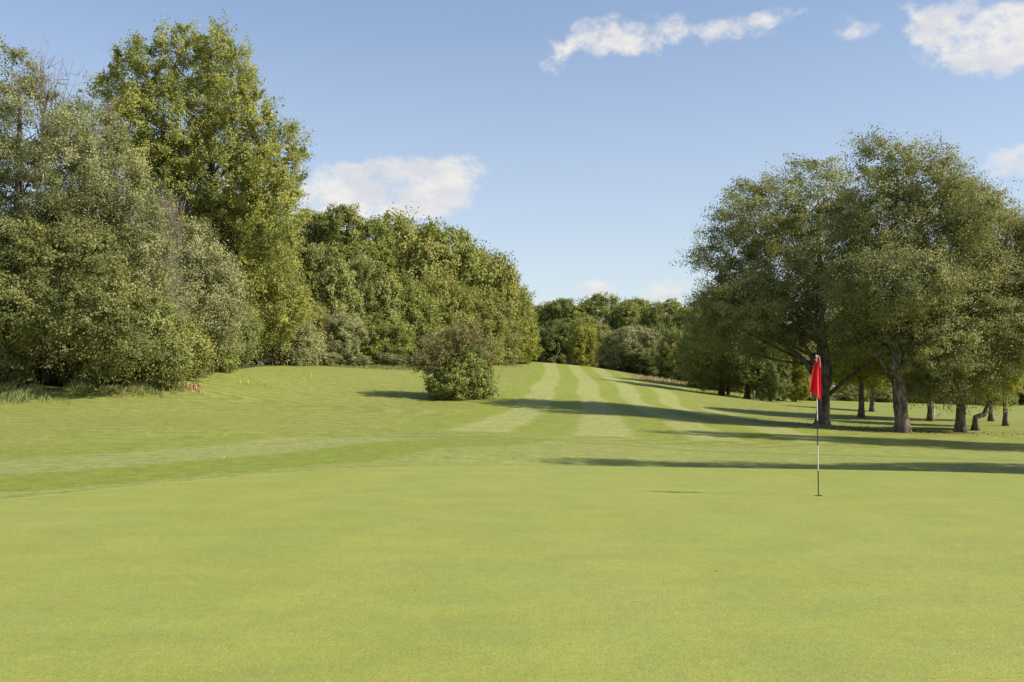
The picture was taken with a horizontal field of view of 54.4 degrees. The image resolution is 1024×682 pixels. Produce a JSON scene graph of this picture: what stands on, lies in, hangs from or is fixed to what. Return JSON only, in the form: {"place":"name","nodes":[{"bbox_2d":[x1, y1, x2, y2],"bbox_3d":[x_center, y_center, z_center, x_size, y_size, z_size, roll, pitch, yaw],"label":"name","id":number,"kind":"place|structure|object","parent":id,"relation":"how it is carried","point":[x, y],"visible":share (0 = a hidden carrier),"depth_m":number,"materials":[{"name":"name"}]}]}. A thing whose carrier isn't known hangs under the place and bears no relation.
{"place":"outdoors","nodes":[
{"label":"outdoors","id":0,"kind":"place"},
{"bbox_2d":[0,375,184,404],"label":"tall grass","id":1,"kind":"structure","parent":0,"point":[9,392],"depth_m":47.72,"materials":[{"name":"green plant"}]},
{"bbox_2d":[311,361,521,370],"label":"rough grass","id":2,"kind":"structure","parent":0,"point":[387,367],"depth_m":91.20,"materials":[{"name":"green plant"}]},
{"bbox_2d":[143,375,692,395],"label":"dry grass","id":3,"kind":"structure","parent":0,"point":[194,386],"depth_m":115.16,"materials":[{"name":"plant"}]},
{"bbox_2d":[0,362,1023,681],"bbox_3d":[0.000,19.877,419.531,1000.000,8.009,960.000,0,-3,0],"label":"ground","id":4,"kind":"structure","parent":0,"point":[304,522],"depth_m":11.02,"materials":[{"name":"green plant"}]},
{"bbox_2d":[0,318,48,388],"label":"broadleaf shrub","id":5,"kind":"object","parent":4,"relation":"on","point":[10,373],"visible":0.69,"depth_m":47.95,"materials":[{"name":"green plant"}]},
{"bbox_2d":[0,30,94,263],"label":"bare tree","id":6,"kind":"object","parent":4,"relation":"on","point":[43,89],"visible":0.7,"depth_m":52.42,"materials":[{"name":"brown plant"}]},
{"bbox_2d":[12,322,89,383],"bbox_3d":[-25.348,0.377,52.039,11.201,4.059,7.230,0,-3,0],"label":"dark shrub","id":7,"kind":"object","parent":4,"relation":"on","point":[54,372],"visible":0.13,"depth_m":50.45,"materials":[{"name":"green plant"}]},
{"bbox_2d":[0,35,135,371],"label":"sallow tree","id":8,"kind":"object","parent":4,"relation":"on","point":[14,155],"visible":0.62,"depth_m":51.23,"materials":[{"name":"green plant"}]},
{"bbox_2d":[0,200,177,384],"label":"maple tree","id":9,"kind":"object","parent":4,"relation":"on","point":[78,289],"visible":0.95,"depth_m":46.27,"materials":[{"name":"green plant"}]},
{"bbox_2d":[5,214,176,326],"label":"broadleaf tree","id":10,"kind":"object","parent":4,"relation":"on","point":[134,256],"visible":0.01,"depth_m":67.37,"materials":[{"name":"green plant"}]},
{"bbox_2d":[57,331,148,385],"bbox_3d":[-20.638,0.747,50.748,4.966,3.990,4.854,0,-3,0],"label":"broadleaf shrub","id":11,"kind":"object","parent":4,"relation":"on","point":[78,363],"visible":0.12,"depth_m":49.77,"materials":[{"name":"green plant"}]},
{"bbox_2d":[95,89,124,197],"bbox_3d":[-22.763,-6.274,56.035,1.726,16.460,5.086,1,-3,-25],"label":"bare tree","id":12,"kind":"object","parent":4,"relation":"on","point":[110,108],"visible":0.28,"depth_m":56.15,"materials":[{"name":"brown plant"}]},
{"bbox_2d":[38,88,207,369],"bbox_3d":[-21.899,-5.633,54.815,10.989,15.740,7.921,-2,-3,33],"label":"sallow tree","id":13,"kind":"object","parent":4,"relation":"on","point":[113,218],"visible":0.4,"depth_m":52.84,"materials":[{"name":"green plant"}]},
{"bbox_2d":[86,279,197,390],"bbox_3d":[-18.483,-0.241,49.860,6.115,5.808,4.363,0,-3,0],"label":"ivy shrub","id":14,"kind":"object","parent":4,"relation":"on","point":[161,322],"visible":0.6,"depth_m":49.32,"materials":[{"name":"green plant"}]},
{"bbox_2d":[129,253,205,310],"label":"broadleaf tree","id":15,"kind":"object","parent":4,"relation":"on","point":[174,271],"visible":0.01,"depth_m":74.03,"materials":[{"name":"green plant"}]},
{"bbox_2d":[139,167,198,321],"bbox_3d":[-19.721,-3.786,56.942,5.766,11.869,4.043,-2,-4,36],"label":"bare tree","id":16,"kind":"object","parent":4,"relation":"on","point":[171,219],"visible":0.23,"depth_m":57.03,"materials":[{"name":"brown plant"}]},
{"bbox_2d":[163,300,224,381],"bbox_3d":[-18.221,0.052,55.231,3.949,4.687,4.721,-2,-3,33],"label":"broadleaf shrub","id":17,"kind":"object","parent":4,"relation":"on","point":[200,350],"visible":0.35,"depth_m":54.74,"materials":[{"name":"green plant"}]},
{"bbox_2d":[78,9,316,312],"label":"poplar tree","id":18,"kind":"object","parent":4,"relation":"on","point":[248,203],"visible":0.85,"depth_m":70.55,"materials":[{"name":"green plant"}]},
{"bbox_2d":[141,211,260,370],"bbox_3d":[-19.455,-3.071,62.069,7.664,10.208,7.456,0,-3,0],"label":"silvery tree","id":19,"kind":"object","parent":4,"relation":"on","point":[202,264],"visible":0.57,"depth_m":60.83,"materials":[{"name":"green plant"}]},
{"bbox_2d":[206,340,239,372],"bbox_3d":[-18.820,0.967,62.827,3.456,2.490,2.870,0,-3,0],"label":"green shrub","id":20,"kind":"object","parent":4,"relation":"on","point":[226,367],"visible":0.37,"depth_m":62.31,"materials":[{"name":"green plant"}]},
{"bbox_2d":[214,297,266,366],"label":"broadleaf shrub","id":21,"kind":"object","parent":4,"relation":"on","point":[250,342],"visible":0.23,"depth_m":70.63,"materials":[{"name":"green plant"}]},
{"bbox_2d":[241,337,274,363],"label":"dark shrub","id":22,"kind":"object","parent":4,"relation":"on","point":[265,357],"visible":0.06,"depth_m":79.09,"materials":[{"name":"green plant"}]},
{"bbox_2d":[219,188,317,364],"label":"yellow green tree","id":23,"kind":"object","parent":4,"relation":"on","point":[270,302],"visible":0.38,"depth_m":76.67,"materials":[{"name":"green plant"}]},
{"bbox_2d":[253,230,321,363],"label":"broadleaf tree","id":24,"kind":"object","parent":4,"relation":"on","point":[299,246],"visible":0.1,"depth_m":95.64,"materials":[{"name":"green plant"}]},
{"bbox_2d":[264,311,328,365],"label":"draped shrub","id":25,"kind":"object","parent":4,"relation":"on","point":[295,357],"visible":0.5,"depth_m":81.07,"materials":[{"name":"green plant"}]},
{"bbox_2d":[263,205,345,306],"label":"broadleaf tree","id":26,"kind":"object","parent":4,"relation":"on","point":[309,236],"visible":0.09,"depth_m":112.92,"materials":[{"name":"green plant"}]},
{"bbox_2d":[289,297,332,364],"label":"broadleaf tree","id":27,"kind":"object","parent":4,"relation":"on","point":[323,315],"visible":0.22,"depth_m":91.21,"materials":[{"name":"green plant"}]},
{"bbox_2d":[291,238,365,354],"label":"broadleaf tree","id":28,"kind":"object","parent":4,"relation":"on","point":[335,290],"visible":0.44,"depth_m":95.72,"materials":[{"name":"green plant"}]},
{"bbox_2d":[315,351,342,365],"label":"bush","id":29,"kind":"object","parent":4,"relation":"on","point":[331,356],"visible":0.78,"depth_m":89.44,"materials":[{"name":"green plant"}]},
{"bbox_2d":[317,306,371,364],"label":"broadleaf tree","id":30,"kind":"object","parent":4,"relation":"on","point":[346,345],"visible":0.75,"depth_m":92.25,"materials":[{"name":"green plant"}]},
{"bbox_2d":[339,354,372,365],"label":"bush","id":31,"kind":"object","parent":4,"relation":"on","point":[365,360],"visible":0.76,"depth_m":92.22,"materials":[{"name":"green plant"}]},
{"bbox_2d":[313,201,402,316],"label":"broadleaf tree","id":32,"kind":"object","parent":4,"relation":"on","point":[360,232],"visible":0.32,"depth_m":111.40,"materials":[{"name":"green plant"}]},
{"bbox_2d":[328,253,408,358],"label":"broadleaf tree","id":33,"kind":"object","parent":4,"relation":"on","point":[373,300],"visible":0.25,"depth_m":100.27,"materials":[{"name":"green plant"}]},
{"bbox_2d":[349,310,417,365],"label":"broadleaf tree","id":34,"kind":"object","parent":4,"relation":"on","point":[382,328],"visible":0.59,"depth_m":97.66,"materials":[{"name":"green plant"}]},
{"bbox_2d":[370,352,406,366],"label":"bush","id":35,"kind":"object","parent":4,"relation":"on","point":[383,356],"visible":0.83,"depth_m":96.48,"materials":[{"name":"green plant"}]},
{"bbox_2d":[367,270,447,365],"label":"broadleaf tree","id":36,"kind":"object","parent":4,"relation":"on","point":[420,304],"visible":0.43,"depth_m":104.40,"materials":[{"name":"green plant"}]},
{"bbox_2d":[363,201,460,311],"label":"broadleaf tree","id":37,"kind":"object","parent":4,"relation":"on","point":[401,230],"visible":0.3,"depth_m":116.10,"materials":[{"name":"green plant"}]},
{"bbox_2d":[398,268,480,364],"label":"broadleaf tree","id":38,"kind":"object","parent":4,"relation":"on","point":[450,295],"visible":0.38,"depth_m":110.11,"materials":[{"name":"green plant"}]},
{"bbox_2d":[394,223,496,309],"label":"broadleaf tree","id":39,"kind":"object","parent":4,"relation":"on","point":[469,259],"visible":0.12,"depth_m":121.96,"materials":[{"name":"green plant"}]},
{"bbox_2d":[404,317,504,400],"bbox_3d":[-3.528,1.084,60.043,4.950,5.228,5.152,-2,-4,36],"label":"ivy clad bush","id":40,"kind":"object","parent":4,"relation":"on","point":[464,372],"visible":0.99,"depth_m":59.27,"materials":[{"name":"green plant"}]},
{"bbox_2d":[442,282,509,363],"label":"broadleaf tree","id":41,"kind":"object","parent":4,"relation":"on","point":[492,329],"visible":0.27,"depth_m":114.00,"materials":[{"name":"green plant"}]},
{"bbox_2d":[448,238,521,345],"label":"broadleaf tree","id":42,"kind":"object","parent":4,"relation":"on","point":[502,267],"visible":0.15,"depth_m":125.41,"materials":[{"name":"green plant"}]},
{"bbox_2d":[485,302,524,364],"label":"broadleaf tree","id":43,"kind":"object","parent":4,"relation":"on","point":[511,335],"visible":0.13,"depth_m":124.10,"materials":[{"name":"green plant"}]},
{"bbox_2d":[503,342,520,363],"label":"broadleaf tree","id":44,"kind":"object","parent":4,"relation":"on","point":[513,353],"visible":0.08,"depth_m":127.31,"materials":[{"name":"green plant"}]},
{"bbox_2d":[491,272,537,361],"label":"broadleaf tree","id":45,"kind":"object","parent":4,"relation":"on","point":[520,316],"visible":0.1,"depth_m":130.86,"materials":[{"name":"green plant"}]},
{"bbox_2d":[506,316,544,362],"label":"broadleaf tree","id":46,"kind":"object","parent":4,"relation":"on","point":[523,358],"visible":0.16,"depth_m":132.99,"materials":[{"name":"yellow plant"}]},
{"bbox_2d":[520,298,543,357],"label":"broadleaf tree","id":47,"kind":"object","parent":4,"relation":"on","point":[534,317],"visible":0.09,"depth_m":135.78,"materials":[{"name":"green plant"}]},
{"bbox_2d":[531,325,552,361],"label":"broadleaf tree","id":48,"kind":"object","parent":4,"relation":"on","point":[537,360],"visible":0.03,"depth_m":174.98,"materials":[{"name":"green plant"}]},
{"bbox_2d":[533,301,567,330],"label":"broadleaf tree","id":49,"kind":"object","parent":4,"relation":"on","point":[541,310],"visible":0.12,"depth_m":189.96,"materials":[{"name":"green plant"}]},
{"bbox_2d":[537,318,572,363],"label":"broadleaf tree","id":50,"kind":"object","parent":4,"relation":"on","point":[557,338],"visible":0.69,"depth_m":169.95,"materials":[{"name":"green plant"}]},
{"bbox_2d":[542,298,595,354],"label":"broadleaf tree","id":51,"kind":"object","parent":4,"relation":"on","point":[573,313],"visible":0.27,"depth_m":188.51,"materials":[{"name":"green plant"}]},
{"bbox_2d":[570,323,598,366],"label":"broadleaf tree","id":52,"kind":"object","parent":4,"relation":"on","point":[580,338],"visible":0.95,"depth_m":157.48,"materials":[{"name":"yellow plant"}]},
{"bbox_2d":[565,315,614,367],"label":"broadleaf tree","id":53,"kind":"object","parent":4,"relation":"on","point":[598,328],"visible":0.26,"depth_m":161.49,"materials":[{"name":"green plant"}]},
{"bbox_2d":[574,291,636,333],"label":"broadleaf tree","id":54,"kind":"object","parent":4,"relation":"on","point":[600,302],"visible":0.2,"depth_m":189.73,"materials":[{"name":"green plant"}]},
{"bbox_2d":[596,341,621,368],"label":"broadleaf tree","id":55,"kind":"object","parent":4,"relation":"on","point":[600,362],"visible":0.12,"depth_m":149.49,"materials":[{"name":"green plant"}]},
{"bbox_2d":[592,320,662,374],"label":"broadleaf tree","id":56,"kind":"object","parent":4,"relation":"on","point":[645,338],"visible":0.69,"depth_m":144.34,"materials":[{"name":"green plant"}]},
{"bbox_2d":[609,295,658,371],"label":"broadleaf tree","id":57,"kind":"object","parent":4,"relation":"on","point":[639,306],"visible":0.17,"depth_m":185.07,"materials":[{"name":"green plant"}]},
{"bbox_2d":[619,347,657,374],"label":"broadleaf tree","id":58,"kind":"object","parent":4,"relation":"on","point":[637,363],"visible":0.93,"depth_m":140.44,"materials":[{"name":"green plant"}]},
{"bbox_2d":[637,321,678,376],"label":"broadleaf tree","id":59,"kind":"object","parent":4,"relation":"on","point":[664,329],"visible":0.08,"depth_m":149.11,"materials":[{"name":"green plant"}]},
{"bbox_2d":[638,297,688,336],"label":"broadleaf tree","id":60,"kind":"object","parent":4,"relation":"on","point":[658,314],"visible":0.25,"depth_m":176.15,"materials":[{"name":"green plant"}]},
{"bbox_2d":[653,324,685,379],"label":"broadleaf tree","id":61,"kind":"object","parent":4,"relation":"on","point":[666,351],"visible":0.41,"depth_m":135.34,"materials":[{"name":"green plant"}]},
{"bbox_2d":[674,330,688,381],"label":"broadleaf tree","id":62,"kind":"object","parent":4,"relation":"on","point":[677,363],"visible":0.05,"depth_m":124.52,"materials":[{"name":"green plant"}]},
{"bbox_2d":[673,307,690,331],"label":"broadleaf tree","id":63,"kind":"object","parent":4,"relation":"on","point":[679,324],"visible":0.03,"depth_m":168.79,"materials":[{"name":"green plant"}]},
{"bbox_2d":[678,312,716,388],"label":"broadleaf tree","id":64,"kind":"object","parent":4,"relation":"on","point":[693,383],"visible":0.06,"depth_m":110.45,"materials":[{"name":"green plant"}]},
{"bbox_2d":[666,279,751,395],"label":"young tree","id":65,"kind":"object","parent":4,"relation":"on","point":[698,358],"visible":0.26,"depth_m":96.73,"materials":[{"name":"green plant"}]},
{"bbox_2d":[712,362,752,392],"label":"broadleaf tree","id":66,"kind":"object","parent":4,"relation":"on","point":[732,389],"visible":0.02,"depth_m":108.90,"materials":[{"name":"green plant"}]},
{"bbox_2d":[706,293,793,398],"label":"young tree","id":67,"kind":"object","parent":4,"relation":"on","point":[741,379],"visible":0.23,"depth_m":93.36,"materials":[{"name":"green plant"}]},
{"bbox_2d":[746,354,793,401],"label":"bush","id":68,"kind":"object","parent":4,"relation":"on","point":[771,390],"visible":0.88,"depth_m":91.96,"materials":[{"name":"green plant"}]},
{"bbox_2d":[669,152,892,424],"bbox_3d":[15.491,-2.844,56.318,13.088,15.528,11.168,0,-3,0],"label":"tree","id":69,"kind":"object","parent":4,"relation":"on","point":[780,298],"visible":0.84,"depth_m":54.57,"materials":[{"name":"green plant"}]},
{"bbox_2d":[778,343,812,401],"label":"bush","id":70,"kind":"object","parent":4,"relation":"on","point":[800,388],"visible":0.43,"depth_m":96.43,"materials":[{"name":"green plant"}]},
{"bbox_2d":[796,386,834,400],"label":"bush","id":71,"kind":"object","parent":4,"relation":"on","point":[813,397],"visible":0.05,"depth_m":103.11,"materials":[{"name":"green plant"}]},
{"bbox_2d":[797,332,838,397],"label":"broadleaf tree","id":72,"kind":"object","parent":4,"relation":"on","point":[812,343],"visible":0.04,"depth_m":119.86,"materials":[{"name":"green plant"}]},
{"bbox_2d":[800,298,891,417],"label":"young tree","id":73,"kind":"object","parent":4,"relation":"on","point":[874,369],"visible":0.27,"depth_m":67.66,"materials":[{"name":"green plant"}]},
{"bbox_2d":[831,385,867,400],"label":"bush","id":74,"kind":"object","parent":4,"relation":"on","point":[849,396],"visible":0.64,"depth_m":106.64,"materials":[{"name":"green plant"}]},
{"bbox_2d":[834,378,870,401],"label":"broadleaf tree","id":75,"kind":"object","parent":4,"relation":"on","point":[866,399],"visible":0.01,"depth_m":123.91,"materials":[{"name":"green plant"}]},
{"bbox_2d":[864,387,892,402],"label":"bush","id":76,"kind":"object","parent":4,"relation":"on","point":[889,395],"visible":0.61,"depth_m":110.98,"materials":[{"name":"green plant"}]},
{"bbox_2d":[847,348,911,411],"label":"young tree","id":77,"kind":"object","parent":4,"relation":"on","point":[881,385],"visible":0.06,"depth_m":78.68,"materials":[{"name":"green plant"}]},
{"bbox_2d":[803,122,1023,432],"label":"tree","id":78,"kind":"object","parent":4,"relation":"on","point":[891,255],"visible":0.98,"depth_m":48.56,"materials":[{"name":"green plant"}]},
{"bbox_2d":[877,288,954,420],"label":"young tree","id":79,"kind":"object","parent":4,"relation":"on","point":[930,412],"visible":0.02,"depth_m":65.64,"materials":[{"name":"green plant"}]},
{"bbox_2d":[907,394,935,403],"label":"bush","id":80,"kind":"object","parent":4,"relation":"on","point":[918,399],"visible":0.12,"depth_m":116.67,"materials":[{"name":"green plant"}]},
{"bbox_2d":[933,390,974,404],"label":"bush","id":81,"kind":"object","parent":4,"relation":"on","point":[952,400],"visible":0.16,"depth_m":109.40,"materials":[{"name":"green plant"}]},
{"bbox_2d":[905,160,1023,432],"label":"tree","id":82,"kind":"object","parent":4,"relation":"on","point":[1010,263],"visible":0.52,"depth_m":49.60,"materials":[{"name":"green plant"}]},
{"bbox_2d":[966,298,1016,420],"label":"young tree","id":83,"kind":"object","parent":4,"relation":"on","point":[991,417],"depth_m":65.72,"materials":[{"name":"green plant"}]},
{"bbox_2d":[968,348,1023,430],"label":"leaning tree","id":84,"kind":"object","parent":4,"relation":"on","point":[975,426],"visible":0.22,"depth_m":52.78,"materials":[{"name":"green plant"}]},
{"bbox_2d":[974,394,1019,405],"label":"bush","id":85,"kind":"object","parent":4,"relation":"on","point":[1014,401],"visible":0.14,"depth_m":104.47,"materials":[{"name":"green plant"}]},
{"bbox_2d":[986,241,1023,425],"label":"young tree","id":86,"kind":"object","parent":4,"relation":"on","point":[1005,420],"visible":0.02,"depth_m":58.72,"materials":[{"name":"green plant"}]},
{"bbox_2d":[1008,384,1023,403],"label":"broadleaf tree","id":87,"kind":"object","parent":4,"relation":"on","point":[1021,398],"visible":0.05,"depth_m":120.94,"materials":[{"name":"green plant"}]},
{"bbox_3d":[4.680,2.406,15.199,0.115,0.104,0.115,0,-3,0],"label":"hole cup","id":88,"kind":"object","parent":4,"relation":"in","visible":0},
{"bbox_2d":[809,355,820,495],"bbox_3d":[4.636,1.346,15.232,0.252,2.272,0.125,1,-3,-16],"label":"golf flagstick","id":89,"kind":"object","parent":88,"relation":"in","point":[815,386],"visible":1,"depth_m":15.26,"materials":[{"name":"white paint"}]},
{"bbox_2d":[0,0,1023,386],"label":"sky","id":90,"kind":"structure","parent":0,"point":[587,141],"materials":[{"name":"blue"}]},
{"bbox_2d":[203,373,1023,436],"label":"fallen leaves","id":91,"kind":"object","parent":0,"point":[856,427],"visible":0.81,"depth_m":50.39,"materials":[{"name":"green plant"}]}
]}

